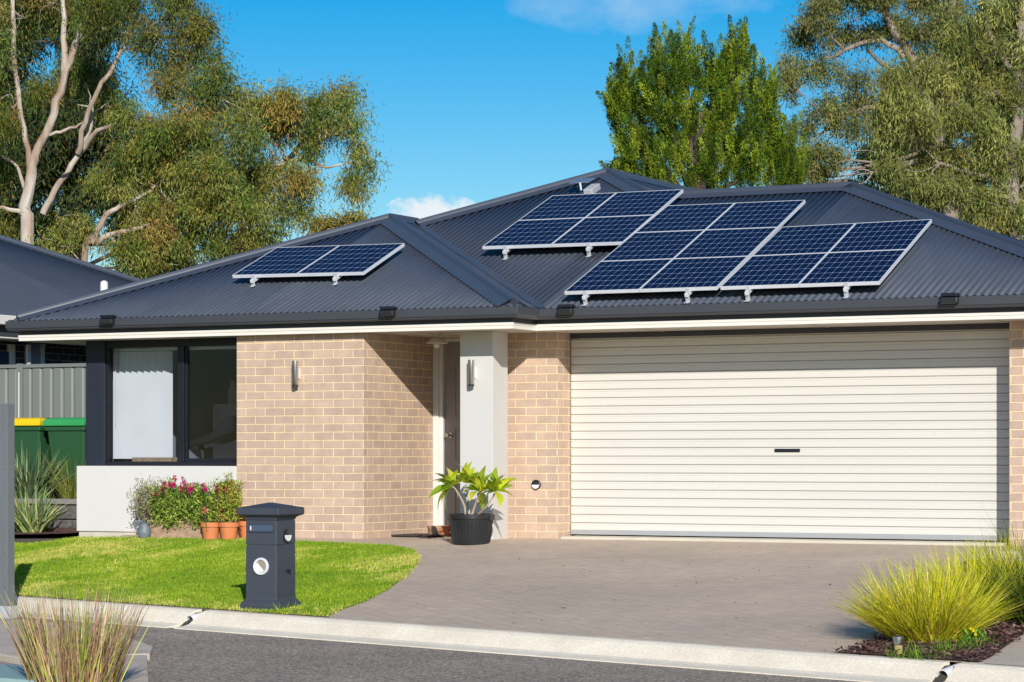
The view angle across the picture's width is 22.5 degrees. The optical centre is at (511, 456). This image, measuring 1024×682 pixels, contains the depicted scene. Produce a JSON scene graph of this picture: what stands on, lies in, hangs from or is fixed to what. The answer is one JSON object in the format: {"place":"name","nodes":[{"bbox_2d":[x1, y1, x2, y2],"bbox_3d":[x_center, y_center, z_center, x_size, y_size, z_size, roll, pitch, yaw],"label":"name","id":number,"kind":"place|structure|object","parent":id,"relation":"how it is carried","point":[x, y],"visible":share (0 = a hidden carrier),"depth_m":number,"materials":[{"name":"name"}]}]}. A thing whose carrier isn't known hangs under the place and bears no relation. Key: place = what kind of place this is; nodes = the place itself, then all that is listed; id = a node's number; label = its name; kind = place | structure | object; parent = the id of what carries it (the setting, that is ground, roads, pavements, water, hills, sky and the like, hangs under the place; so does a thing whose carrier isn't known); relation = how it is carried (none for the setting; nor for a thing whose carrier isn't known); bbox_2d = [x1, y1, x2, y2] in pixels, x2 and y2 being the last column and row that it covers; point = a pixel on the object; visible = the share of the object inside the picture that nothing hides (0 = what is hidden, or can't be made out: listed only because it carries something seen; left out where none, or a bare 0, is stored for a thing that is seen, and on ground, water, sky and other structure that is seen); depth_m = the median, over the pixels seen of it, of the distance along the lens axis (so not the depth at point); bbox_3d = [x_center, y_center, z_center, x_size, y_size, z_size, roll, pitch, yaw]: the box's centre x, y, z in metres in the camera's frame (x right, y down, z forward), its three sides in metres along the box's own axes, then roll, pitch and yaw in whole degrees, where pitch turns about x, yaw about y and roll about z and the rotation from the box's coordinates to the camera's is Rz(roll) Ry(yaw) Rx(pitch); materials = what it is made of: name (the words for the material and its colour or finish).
{"place":"outdoors","nodes":[
{"label":"outdoors","id":0,"kind":"place"},
{"bbox_2d":[38,454,85,498],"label":"tufted grass","id":1,"kind":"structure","parent":0,"point":[66,493],"depth_m":29.59,"materials":[{"name":"plant"}]},
{"bbox_2d":[0,618,152,664],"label":"concrete slab","id":2,"kind":"structure","parent":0,"point":[7,654],"depth_m":18.27,"materials":[{"name":"concrete"}]},
{"bbox_2d":[189,416,236,457],"bbox_3d":[-3.208,0.173,29.019,1.100,1.303,0.400,0,0,27],"label":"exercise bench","id":3,"kind":"object","parent":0,"point":[224,431],"visible":0.36,"depth_m":28.89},
{"bbox_2d":[15,535,421,616],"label":"lawn","id":4,"kind":"structure","parent":0,"point":[394,556],"depth_m":23.86,"materials":[{"name":"green plant"}]},
{"bbox_2d":[134,521,150,538],"bbox_3d":[-3.930,0.778,27.433,0.149,0.201,0.192,0,0,-37],"label":"plant pot","id":5,"kind":"object","parent":4,"relation":"on","point":[143,530],"visible":0.97,"depth_m":27.37,"materials":[{"name":"grey ceramic"}]},
{"bbox_2d":[200,522,219,539],"bbox_3d":[-3.166,0.783,27.025,0.214,0.193,0.214,0,0,27],"label":"terracotta pot","id":6,"kind":"object","parent":4,"relation":"on","point":[210,531],"visible":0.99,"depth_m":26.95,"materials":[{"name":"ceramic"}]},
{"bbox_2d":[199,503,224,526],"bbox_3d":[-3.158,0.621,26.987,0.283,0.300,0.319,0,0,-25],"label":"rose plant","id":7,"kind":"object","parent":6,"relation":"in","point":[208,514],"visible":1,"depth_m":26.97,"materials":[{"name":"green plant"}]},
{"bbox_2d":[218,522,238,540],"bbox_3d":[-2.970,0.781,26.959,0.214,0.192,0.214,0,0,27],"label":"terracotta pot","id":8,"kind":"object","parent":4,"relation":"on","point":[228,530],"visible":0.95,"depth_m":26.88,"materials":[{"name":"ceramic"}]},
{"bbox_2d":[205,471,243,522],"bbox_3d":[-3.001,0.466,27.034,0.419,0.651,0.430,0,0,-36],"label":"leafy pot shrub","id":9,"kind":"object","parent":8,"relation":"in","point":[227,498],"visible":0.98,"depth_m":26.96,"materials":[{"name":"green plant"}]},
{"bbox_2d":[237,502,303,610],"bbox_3d":[-1.962,0.811,20.912,0.399,0.883,0.399,0,0,27],"label":"letterbox","id":10,"kind":"object","parent":4,"relation":"on","point":[270,554],"visible":0.99,"depth_m":20.79,"materials":[{"name":"grey plastic"}]},
{"bbox_2d":[213,404,236,457],"bbox_3d":[-3.118,0.095,30.540,0.780,1.450,0.408,0,0,27],"label":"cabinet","id":11,"kind":"object","parent":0,"point":[221,412],"visible":0.18,"depth_m":30.47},
{"bbox_2d":[227,380,236,403],"bbox_3d":[-3.326,-0.772,30.595,0.120,0.280,0.120,0,0,27],"label":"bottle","id":12,"kind":"object","parent":11,"relation":"on","point":[232,394],"visible":0.98,"depth_m":30.55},
{"bbox_2d":[0,617,857,681],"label":"road","id":13,"kind":"structure","parent":0,"point":[181,655],"depth_m":17.51,"materials":[{"name":"asphalt"}]},
{"bbox_2d":[0,404,18,617],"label":"steel post","id":14,"kind":"object","parent":13,"relation":"on","point":[7,495],"visible":0.86,"depth_m":21.56,"materials":[{"name":"metal"}]},
{"bbox_2d":[0,664,35,681],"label":"teal board","id":15,"kind":"object","parent":13,"relation":"on","point":[12,673],"visible":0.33,"depth_m":15.63,"materials":[{"name":"teal"}]},
{"bbox_2d":[0,579,159,681],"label":"dry grass tuft","id":16,"kind":"object","parent":13,"relation":"on","point":[80,657],"visible":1,"depth_m":15.23,"materials":[{"name":"plant"}]},
{"bbox_2d":[103,655,148,681],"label":"concrete slab","id":17,"kind":"structure","parent":13,"relation":"on","point":[137,670],"depth_m":16.46,"materials":[{"name":"concrete"}]},
{"bbox_2d":[15,534,959,664],"bbox_3d":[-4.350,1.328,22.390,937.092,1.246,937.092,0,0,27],"label":"ground","id":18,"kind":"structure","parent":0,"point":[28,538],"depth_m":28.68,"materials":[{"name":"soil"}]},
{"bbox_2d":[15,498,78,533],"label":"retaining wall","id":19,"kind":"structure","parent":18,"relation":"on","point":[68,520],"depth_m":29.25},
{"bbox_2d":[15,531,78,534],"bbox_3d":[-6.461,0.854,29.302,3.880,0.032,1.150,0,0,27],"label":"garden bed","id":20,"kind":"object","parent":18,"relation":"on","point":[44,532],"visible":0.5,"depth_m":28.53,"materials":[{"name":"brown soil"}]},
{"bbox_2d":[15,483,74,532],"bbox_3d":[-5.380,0.560,28.712,1.037,0.599,1.077,0,0,-32],"label":"strap leaf plant","id":21,"kind":"object","parent":20,"relation":"on","point":[27,519],"visible":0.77,"depth_m":28.61,"materials":[{"name":"green plant"}]},
{"bbox_2d":[15,527,78,531],"bbox_3d":[-5.146,0.825,29.042,1.260,0.050,0.180,0,0,27],"label":"timber edging","id":22,"kind":"object","parent":20,"relation":"on","point":[62,529],"visible":0.14,"depth_m":28.89,"materials":[{"name":"wood"}]},
{"bbox_2d":[29,504,76,533],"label":"garden terrace","id":23,"kind":"structure","parent":18,"relation":"on","point":[61,504],"depth_m":29.48,"materials":[{"name":"grey wood"}]},
{"bbox_2d":[15,417,56,498],"bbox_3d":[-5.617,0.028,30.584,0.596,0.984,0.791,0,0,27],"label":"wheelie bin","id":24,"kind":"object","parent":23,"relation":"on","point":[31,434],"visible":0.31,"depth_m":30.24,"materials":[{"name":"green plastic"}]},
{"bbox_2d":[0,363,85,417],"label":"metal fence","id":25,"kind":"object","parent":23,"relation":"on","point":[44,390],"visible":0.25,"depth_m":32.52,"materials":[{"name":"metal"}]},
{"bbox_2d":[15,441,75,497],"bbox_3d":[-5.615,0.143,29.784,1.381,0.755,1.400,0,0,-32],"label":"strap leaf plant","id":26,"kind":"object","parent":23,"relation":"on","point":[29,481],"visible":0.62,"depth_m":29.59,"materials":[{"name":"green plant"}]},
{"bbox_2d":[43,417,85,498],"bbox_3d":[-5.026,0.031,30.171,0.596,0.979,0.791,0,0,27],"label":"wheelie bin","id":27,"kind":"object","parent":23,"relation":"on","point":[67,437],"visible":0.41,"depth_m":29.86,"materials":[{"name":"green plastic"}]},
{"bbox_2d":[0,235,142,364],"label":"neighbour house","id":28,"kind":"structure","parent":18,"relation":"on","point":[32,276],"depth_m":35.14,"materials":[{"name":"metal"}]},
{"bbox_2d":[0,344,14,364],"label":"window","id":29,"kind":"structure","parent":28,"relation":"in","point":[6,358],"depth_m":33.06,"materials":[{"name":"glass"}]},
{"bbox_2d":[0,0,239,244],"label":"gum tree","id":30,"kind":"object","parent":18,"relation":"on","point":[193,34],"visible":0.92,"depth_m":46.08,"materials":[{"name":"green plant"}]},
{"bbox_2d":[0,0,289,278],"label":"dark gum tree","id":31,"kind":"object","parent":18,"relation":"on","point":[57,154],"visible":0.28,"depth_m":55.33,"materials":[{"name":"green plant"}]},
{"bbox_2d":[25,43,391,278],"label":"spreading gum tree","id":32,"kind":"object","parent":18,"relation":"on","point":[207,199],"visible":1,"depth_m":41.84,"materials":[{"name":"green plant"}]},
{"bbox_2d":[289,199,374,238],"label":"tree","id":33,"kind":"object","parent":18,"relation":"on","point":[326,223],"visible":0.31,"depth_m":59.72,"materials":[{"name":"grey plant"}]},
{"bbox_2d":[5,168,1023,545],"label":"brick house","id":34,"kind":"structure","parent":18,"relation":"on","point":[883,412],"depth_m":26.65,"materials":[{"name":"metal"}]},
{"bbox_2d":[99,315,116,323],"bbox_3d":[-4.371,-1.485,27.819,0.175,0.100,0.095,0,0,27],"label":"gutter light","id":35,"kind":"object","parent":34,"relation":"attached to","point":[110,320],"visible":1,"depth_m":27.78,"materials":[{"name":"black plastic"}]},
{"bbox_2d":[132,457,176,460],"bbox_3d":[-3.952,0.035,28.478,0.530,0.060,0.120,0,0,27],"label":"wooden crate","id":36,"kind":"object","parent":34,"relation":"on","point":[154,458],"visible":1,"depth_m":28.41,"materials":[{"name":"brown wood"}]},
{"bbox_2d":[106,338,236,465],"bbox_3d":[-3.628,-0.597,28.172,1.944,1.387,0.092,0,0,27],"label":"window","id":37,"kind":"structure","parent":34,"relation":"in","point":[182,345],"depth_m":28.14,"materials":[{"name":"black metal"}]},
{"bbox_2d":[249,276,261,286],"bbox_3d":[-2.620,-2.080,28.395,0.049,0.466,0.956,0,0,27],"label":"mounting rail","id":38,"kind":"object","parent":34,"relation":"attached to","point":[253,280],"visible":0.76,"depth_m":27.99,"materials":[{"name":"metal"}]},
{"bbox_2d":[232,245,338,277],"bbox_3d":[-2.488,-2.153,28.361,0.845,0.412,0.932,0,0,27],"label":"solar panel","id":39,"kind":"object","parent":38,"relation":"attached to","point":[284,261],"visible":1,"depth_m":28.31,"materials":[{"name":"glass"}]},
{"bbox_2d":[292,361,299,386],"bbox_3d":[-2.263,-0.871,26.964,0.068,0.270,0.104,0,0,27],"label":"wall light","id":40,"kind":"object","parent":34,"relation":"attached to","point":[295,373],"visible":1,"depth_m":26.92,"materials":[{"name":"metal"}]},
{"bbox_2d":[332,273,341,284],"bbox_3d":[-1.687,-2.066,27.883,0.049,0.466,0.956,0,0,27],"label":"mounting rail","id":41,"kind":"object","parent":34,"relation":"attached to","point":[335,278],"visible":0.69,"depth_m":27.48,"materials":[{"name":"metal"}]},
{"bbox_2d":[297,243,404,276],"bbox_3d":[-1.744,-2.142,27.952,0.844,0.415,0.939,0,0,27],"label":"solar panel","id":42,"kind":"object","parent":41,"relation":"attached to","point":[343,260],"visible":1,"depth_m":27.89,"materials":[{"name":"glass"}]},
{"bbox_2d":[379,306,397,315],"bbox_3d":[-1.264,-1.485,26.236,0.175,0.100,0.095,0,0,27],"label":"gutter light","id":43,"kind":"object","parent":34,"relation":"attached to","point":[387,311],"visible":1,"depth_m":26.20,"materials":[{"name":"black plastic"}]},
{"bbox_2d":[427,333,447,347],"bbox_3d":[-0.780,-1.211,26.795,0.236,0.160,0.236,0,0,27],"label":"porch light","id":44,"kind":"object","parent":34,"relation":"hanging from","point":[436,341],"visible":1,"depth_m":26.76,"materials":[{"name":"ceramic"}]},
{"bbox_2d":[445,342,459,525],"bbox_3d":[-0.362,-0.229,27.765,0.849,2.038,0.132,0,0,27],"label":"front door","id":45,"kind":"structure","parent":34,"relation":"in","point":[452,349],"depth_m":27.94,"materials":[{"name":"wood"}]},
{"bbox_2d":[468,360,475,385],"bbox_3d":[-0.411,-0.862,26.425,0.068,0.270,0.104,0,0,27],"label":"wall light","id":46,"kind":"object","parent":34,"relation":"attached to","point":[471,372],"visible":1,"depth_m":26.38,"materials":[{"name":"metal"}]},
{"bbox_2d":[502,247,512,259],"bbox_3d":[0.306,-2.556,28.736,0.048,0.830,1.792,0,0,26],"label":"mounting rail","id":47,"kind":"object","parent":34,"relation":"attached to","point":[505,251],"visible":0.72,"depth_m":27.95,"materials":[{"name":"metal"}]},
{"bbox_2d":[482,218,583,248],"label":"solar panel","id":48,"kind":"object","parent":47,"relation":"attached to","point":[540,233],"visible":1,"depth_m":28.27,"materials":[{"name":"glass"}]},
{"bbox_2d":[519,192,616,219],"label":"solar panel","id":49,"kind":"object","parent":47,"relation":"attached to","point":[568,206],"visible":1,"depth_m":29.08,"materials":[{"name":"glass"}]},
{"bbox_2d":[557,304,575,314],"bbox_3d":[0.545,-1.485,25.886,0.175,0.100,0.095,0,0,27],"label":"gutter light","id":50,"kind":"object","parent":34,"relation":"attached to","point":[562,309],"visible":1,"depth_m":25.85,"materials":[{"name":"black plastic"}]},
{"bbox_2d":[569,178,600,193],"bbox_3d":[0.847,-3.155,30.049,0.310,0.222,0.249,0,0,27],"label":"roof vent","id":51,"kind":"object","parent":34,"relation":"on","point":[592,188],"visible":0.92,"depth_m":29.98,"materials":[{"name":"white plastic"}]},
{"bbox_2d":[582,292,590,305],"bbox_3d":[1.311,-2.121,27.044,0.048,1.207,2.704,0,0,26],"label":"mounting rail","id":52,"kind":"object","parent":34,"relation":"attached to","point":[585,296],"visible":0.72,"depth_m":25.85,"materials":[{"name":"metal"}]},
{"bbox_2d":[564,259,671,294],"bbox_3d":[1.096,-1.838,26.197,0.837,0.398,0.897,0,0,27],"label":"solar panel","id":53,"kind":"object","parent":52,"relation":"attached to","point":[622,276],"visible":1,"depth_m":26.14,"materials":[{"name":"glass"}]},
{"bbox_2d":[601,230,704,260],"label":"solar panel","id":54,"kind":"object","parent":52,"relation":"attached to","point":[654,245],"visible":1,"depth_m":26.98,"materials":[{"name":"glass"}]},
{"bbox_2d":[635,203,734,232],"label":"solar panel","id":55,"kind":"object","parent":52,"relation":"attached to","point":[686,217],"visible":1,"depth_m":27.78,"materials":[{"name":"glass"}]},
{"bbox_2d":[585,244,594,256],"bbox_3d":[1.199,-2.549,28.262,0.048,0.830,1.792,0,0,26],"label":"mounting rail","id":56,"kind":"object","parent":34,"relation":"attached to","point":[588,248],"visible":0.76,"depth_m":27.48,"materials":[{"name":"metal"}]},
{"bbox_2d":[552,215,653,246],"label":"solar panel","id":57,"kind":"object","parent":56,"relation":"attached to","point":[602,231],"visible":1,"depth_m":27.86,"materials":[{"name":"glass"}]},
{"bbox_2d":[585,189,683,217],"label":"solar panel","id":58,"kind":"object","parent":56,"relation":"attached to","point":[654,203],"visible":1,"depth_m":28.69,"materials":[{"name":"glass"}]},
{"bbox_2d":[684,289,693,302],"bbox_3d":[2.305,-2.116,26.524,0.048,1.207,2.704,0,0,26],"label":"mounting rail","id":59,"kind":"object","parent":34,"relation":"attached to","point":[688,293],"visible":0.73,"depth_m":25.33,"materials":[{"name":"metal"}]},
{"bbox_2d":[640,256,747,291],"bbox_3d":[1.835,-1.836,25.817,0.843,0.396,0.892,0,0,27],"label":"solar panel","id":60,"kind":"object","parent":59,"relation":"attached to","point":[699,274],"visible":1,"depth_m":25.76,"materials":[{"name":"glass"}]},
{"bbox_2d":[674,227,777,258],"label":"solar panel","id":61,"kind":"object","parent":59,"relation":"attached to","point":[749,242],"visible":1,"depth_m":26.59,"materials":[{"name":"glass"}]},
{"bbox_2d":[706,200,805,229],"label":"solar panel","id":62,"kind":"object","parent":59,"relation":"attached to","point":[766,214],"visible":1,"depth_m":27.38,"materials":[{"name":"glass"}]},
{"bbox_2d":[744,287,753,301],"bbox_3d":[2.675,-1.935,25.845,0.048,0.847,1.834,0,0,26],"label":"mounting rail","id":63,"kind":"object","parent":34,"relation":"attached to","point":[748,291],"visible":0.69,"depth_m":25.04,"materials":[{"name":"metal"}]},
{"bbox_2d":[720,253,826,289],"bbox_3d":[2.600,-1.837,25.428,0.826,0.399,0.900,0,0,27],"label":"solar panel","id":64,"kind":"object","parent":63,"relation":"attached to","point":[775,271],"visible":1,"depth_m":25.37,"materials":[{"name":"glass"}]},
{"bbox_2d":[752,223,855,255],"bbox_3d":[2.986,-2.204,26.226,0.820,0.403,0.908,0,0,27],"label":"solar panel","id":65,"kind":"object","parent":63,"relation":"attached to","point":[826,238],"visible":1,"depth_m":26.21,"materials":[{"name":"glass"}]},
{"bbox_2d":[571,323,1008,540],"bbox_3d":[2.783,-0.253,25.794,4.860,2.122,0.040,0,0,27],"label":"garage door","id":66,"kind":"structure","parent":34,"relation":"in","point":[891,434],"depth_m":25.77,"materials":[{"name":"metal"}]},
{"bbox_2d":[843,283,851,297],"bbox_3d":[3.577,-1.940,25.399,0.048,0.847,1.834,0,0,26],"label":"mounting rail","id":67,"kind":"object","parent":34,"relation":"attached to","point":[846,288],"visible":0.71,"depth_m":24.59,"materials":[{"name":"metal"}]},
{"bbox_2d":[799,249,906,286],"bbox_3d":[3.328,-1.839,25.064,0.833,0.403,0.908,0,0,27],"label":"solar panel","id":68,"kind":"object","parent":67,"relation":"attached to","point":[856,268],"visible":1,"depth_m":25.01,"materials":[{"name":"glass"}]},
{"bbox_2d":[829,219,931,252],"bbox_3d":[3.713,-2.210,25.872,0.826,0.406,0.916,0,0,27],"label":"solar panel","id":69,"kind":"object","parent":67,"relation":"attached to","point":[887,235],"visible":1,"depth_m":25.85,"materials":[{"name":"glass"}]},
{"bbox_2d":[940,293,960,303],"bbox_3d":[4.101,-1.485,24.075,0.175,0.100,0.095,0,0,27],"label":"gutter light","id":70,"kind":"object","parent":34,"relation":"attached to","point":[948,298],"visible":1,"depth_m":24.04,"materials":[{"name":"black plastic"}]},
{"bbox_2d":[179,612,954,681],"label":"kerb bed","id":71,"kind":"object","parent":18,"relation":"on","point":[942,676],"depth_m":16.63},
{"bbox_2d":[15,596,1023,681],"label":"kerb","id":72,"kind":"structure","parent":71,"relation":"on","point":[849,667],"depth_m":18.43,"materials":[{"name":"concrete"}]},
{"bbox_2d":[936,662,960,676],"bbox_3d":[2.855,1.401,16.697,0.090,0.119,0.266,0,0,38],"label":"drain pipe","id":73,"kind":"object","parent":71,"relation":"on","point":[948,670],"visible":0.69,"depth_m":16.62,"materials":[{"name":"white plastic"}]},
{"bbox_2d":[595,14,813,320],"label":"conifer","id":74,"kind":"object","parent":18,"relation":"on","point":[766,139],"visible":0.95,"depth_m":43.83,"materials":[{"name":"green plant"}]},
{"bbox_2d":[648,178,960,321],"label":"roof","id":75,"kind":"structure","parent":18,"relation":"on","point":[844,180],"depth_m":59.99,"materials":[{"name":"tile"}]},
{"bbox_2d":[772,0,1002,313],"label":"open gum tree","id":76,"kind":"object","parent":18,"relation":"on","point":[834,115],"visible":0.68,"depth_m":49.86,"materials":[{"name":"green plant"}]},
{"bbox_2d":[834,553,1023,661],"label":"mulch bed","id":77,"kind":"object","parent":18,"relation":"on","point":[972,658],"visible":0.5,"depth_m":17.35,"materials":[{"name":"brown wood"}]},
{"bbox_2d":[893,636,903,653],"bbox_3d":[2.578,1.259,17.165,0.072,0.130,0.072,0,0,27],"label":"garden light","id":78,"kind":"object","parent":77,"relation":"on","point":[898,641],"visible":0.91,"depth_m":17.14,"materials":[{"name":"metal"}]},
{"bbox_2d":[877,639,924,658],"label":"ornamental grass","id":79,"kind":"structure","parent":77,"relation":"on","point":[889,655],"depth_m":17.00,"materials":[{"name":"plant"}]},
{"bbox_2d":[823,553,1023,642],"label":"ornamental grass","id":80,"kind":"object","parent":77,"relation":"on","point":[907,616],"depth_m":17.60,"materials":[{"name":"plant"}]},
{"bbox_2d":[900,642,953,660],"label":"ornamental grass","id":81,"kind":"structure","parent":77,"relation":"on","point":[917,658],"depth_m":16.90,"materials":[{"name":"plant"}]},
{"bbox_2d":[927,634,975,652],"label":"ornamental grass","id":82,"kind":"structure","parent":77,"relation":"on","point":[942,647],"depth_m":17.19,"materials":[{"name":"plant"}]},
{"bbox_2d":[884,534,1023,618],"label":"ornamental grass","id":83,"kind":"object","parent":77,"relation":"on","point":[985,582],"depth_m":18.77,"materials":[{"name":"plant"}]},
{"bbox_2d":[955,626,988,644],"bbox_3d":[3.149,1.225,17.528,0.300,0.146,0.204,0,0,27],"label":"yellow flower","id":84,"kind":"object","parent":77,"relation":"on","point":[974,634],"visible":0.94,"depth_m":17.52,"materials":[{"name":"green plant"}]},
{"bbox_2d":[954,634,1001,647],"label":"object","id":85,"kind":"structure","parent":77,"relation":"on","point":[976,641],"depth_m":17.32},
{"bbox_2d":[944,527,1023,580],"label":"ornamental grass","id":86,"kind":"object","parent":77,"relation":"on","point":[980,556],"depth_m":19.98,"materials":[{"name":"plant"}]},
{"bbox_2d":[965,548,1023,562],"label":"rock","id":87,"kind":"object","parent":77,"relation":"on","point":[997,555],"visible":0.06,"depth_m":22.25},
{"bbox_2d":[968,539,1023,624],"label":"ornamental grass","id":88,"kind":"object","parent":77,"relation":"on","point":[1020,615],"depth_m":18.38,"materials":[{"name":"plant"}]},
{"bbox_2d":[987,502,1023,551],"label":"ornamental grass","id":89,"kind":"object","parent":77,"relation":"on","point":[1007,536],"depth_m":22.92,"materials":[{"name":"plant"}]},
{"bbox_2d":[845,2,1023,240],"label":"dark backdrop tree","id":90,"kind":"object","parent":18,"relation":"on","point":[867,156],"visible":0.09,"depth_m":57.62,"materials":[{"name":"green plant"}]},
{"bbox_2d":[857,0,1023,240],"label":"pale gum tree","id":91,"kind":"object","parent":18,"relation":"on","point":[994,214],"visible":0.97,"depth_m":37.85,"materials":[{"name":"green plant"}]},
{"bbox_2d":[7,0,1022,324],"label":"sky","id":92,"kind":"structure","parent":0,"point":[485,100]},
{"bbox_2d":[15,535,1023,666],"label":"driveway","id":93,"kind":"structure","parent":0,"point":[495,584],"depth_m":21.43,"materials":[{"name":"concrete"}]},
{"bbox_2d":[147,519,240,538],"bbox_3d":[-3.355,0.770,27.332,1.074,0.210,0.276,0,0,27],"label":"trough planter","id":94,"kind":"object","parent":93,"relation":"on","point":[188,531],"visible":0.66,"depth_m":27.27,"materials":[{"name":"stone"}]},
{"bbox_2d":[126,473,165,521],"bbox_3d":[-3.850,0.462,27.531,0.607,0.578,0.467,0,0,27],"label":"flowering shrub","id":95,"kind":"object","parent":94,"relation":"in","point":[140,501],"visible":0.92,"depth_m":27.50,"materials":[{"name":"green plant"}]},
{"bbox_2d":[145,475,194,531],"bbox_3d":[-3.583,0.494,27.346,0.772,0.614,0.476,0,0,27],"label":"snapdragon","id":96,"kind":"object","parent":94,"relation":"in","point":[172,510],"visible":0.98,"depth_m":27.25,"materials":[{"name":"green plant"}]},
{"bbox_2d":[170,480,214,528],"bbox_3d":[-3.283,0.507,27.196,0.636,0.556,0.470,0,0,27],"label":"snapdragon","id":97,"kind":"object","parent":94,"relation":"in","point":[199,501],"visible":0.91,"depth_m":27.13,"materials":[{"name":"green plant"}]},
{"bbox_2d":[238,521,245,538],"bbox_3d":[-2.771,0.770,27.024,0.214,0.193,0.214,0,0,27],"label":"terracotta pot","id":98,"kind":"object","parent":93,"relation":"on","point":[242,524],"visible":0.26,"depth_m":26.95,"materials":[{"name":"ceramic"}]},
{"bbox_2d":[391,533,450,536],"bbox_3d":[-1.119,0.829,27.391,0.870,0.018,0.550,0,0,27],"label":"door mat","id":99,"kind":"object","parent":93,"relation":"on","point":[420,535],"depth_m":27.16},
{"bbox_2d":[427,525,440,536],"bbox_3d":[-0.815,0.790,27.321,0.170,0.120,0.170,0,0,27],"label":"clay pot","id":100,"kind":"object","parent":99,"relation":"on","point":[433,529],"visible":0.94,"depth_m":27.25,"materials":[{"name":"ceramic"}]},
{"bbox_2d":[440,526,449,536],"bbox_3d":[-0.724,0.790,27.322,0.140,0.120,0.140,0,0,27],"label":"clay pot","id":101,"kind":"object","parent":99,"relation":"on","point":[444,529],"visible":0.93,"depth_m":27.27,"materials":[{"name":"ceramic"}]},
{"bbox_2d":[22,541,905,649],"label":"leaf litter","id":102,"kind":"object","parent":93,"relation":"on","point":[465,602],"visible":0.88,"depth_m":21.88,"materials":[{"name":"brown plant"}]},
{"bbox_2d":[448,513,494,544],"bbox_3d":[-0.409,0.719,25.755,0.485,0.302,0.466,0,0,27],"label":"plant pot","id":103,"kind":"object","parent":93,"relation":"on","point":[471,529],"visible":1,"depth_m":25.58,"materials":[{"name":"black plastic"}]},
{"bbox_2d":[428,461,516,513],"bbox_3d":[-0.390,0.329,25.778,0.895,0.577,0.624,0,0,1],"label":"leafy shrub","id":104,"kind":"object","parent":103,"relation":"on","point":[480,485],"visible":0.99,"depth_m":25.70,"materials":[{"name":"green plant"}]},
{"bbox_2d":[985,636,1023,665],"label":"side path","id":105,"kind":"structure","parent":0,"point":[1012,653],"depth_m":16.91,"materials":[{"name":"concrete"}]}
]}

